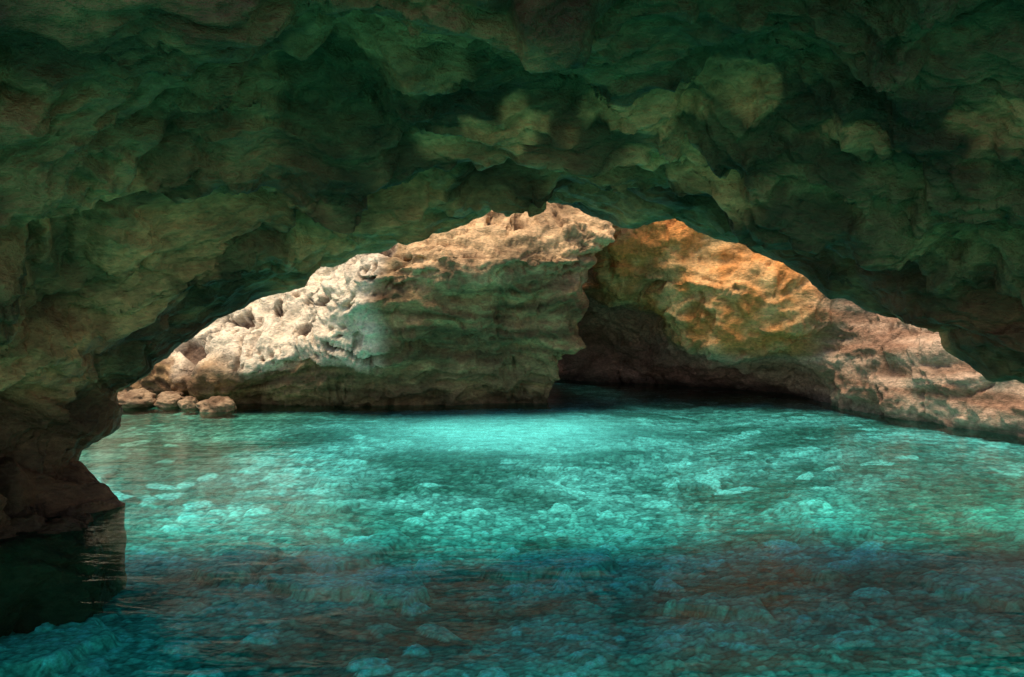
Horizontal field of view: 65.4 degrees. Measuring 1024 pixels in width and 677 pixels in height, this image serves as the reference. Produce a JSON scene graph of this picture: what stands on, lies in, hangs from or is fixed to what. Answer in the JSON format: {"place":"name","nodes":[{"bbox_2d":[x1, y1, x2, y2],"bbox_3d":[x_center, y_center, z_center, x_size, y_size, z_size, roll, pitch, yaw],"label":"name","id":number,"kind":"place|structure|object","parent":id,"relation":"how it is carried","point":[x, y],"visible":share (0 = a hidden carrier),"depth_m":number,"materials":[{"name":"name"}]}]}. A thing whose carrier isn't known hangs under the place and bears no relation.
{"place":"outdoors","nodes":[
{"label":"outdoors","id":0,"kind":"place"},
{"bbox_2d":[0,0,1023,636],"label":"cave ceiling","id":1,"kind":"structure","parent":0,"point":[174,174],"depth_m":4.61,"materials":[{"name":"green stone"}]},
{"bbox_2d":[0,383,1023,676],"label":"lake bed","id":2,"kind":"object","parent":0,"point":[370,545],"visible":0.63,"depth_m":6.91,"materials":[{"name":"stone"}]},
{"bbox_2d":[117,388,156,412],"bbox_3d":[-6.151,1.014,13.029,0.668,0.394,0.705,0,2,0],"label":"shore boulder","id":3,"kind":"object","parent":2,"relation":"on","point":[138,399],"visible":0.9,"depth_m":12.87,"materials":[{"name":"stone"}]},
{"bbox_2d":[153,391,184,410],"bbox_3d":[-5.611,1.040,13.129,0.547,0.332,0.528,-2,2,-44],"label":"shore boulder","id":4,"kind":"object","parent":2,"relation":"on","point":[168,400],"visible":0.81,"depth_m":12.95,"materials":[{"name":"stone"}]},
{"bbox_2d":[177,396,197,412],"bbox_3d":[-5.211,1.062,12.828,0.306,0.276,0.328,0,2,0],"label":"shore boulder","id":5,"kind":"object","parent":2,"relation":"on","point":[186,404],"visible":0.96,"depth_m":12.72,"materials":[{"name":"stone"}]},
{"bbox_2d":[195,396,236,417],"bbox_3d":[-4.643,1.077,12.541,0.622,0.362,0.567,0,2,0],"label":"shore boulder","id":6,"kind":"object","parent":2,"relation":"on","point":[220,406],"visible":0.97,"depth_m":12.34,"materials":[{"name":"stone"}]},
{"bbox_2d":[125,202,615,411],"bbox_3d":[-5.337,-1.227,15.194,15.356,8.602,7.565,0,2,0],"label":"limestone outcrop","id":7,"kind":"object","parent":2,"relation":"on","point":[491,306],"visible":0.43,"depth_m":12.56,"materials":[{"name":"beige stone"}]},
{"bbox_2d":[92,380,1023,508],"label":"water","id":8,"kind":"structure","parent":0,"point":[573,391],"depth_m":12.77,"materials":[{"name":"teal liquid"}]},
{"bbox_2d":[555,219,1023,444],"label":"limestone wall","id":9,"kind":"structure","parent":0,"point":[674,302],"depth_m":13.26,"materials":[{"name":"brown stone"}]}
]}

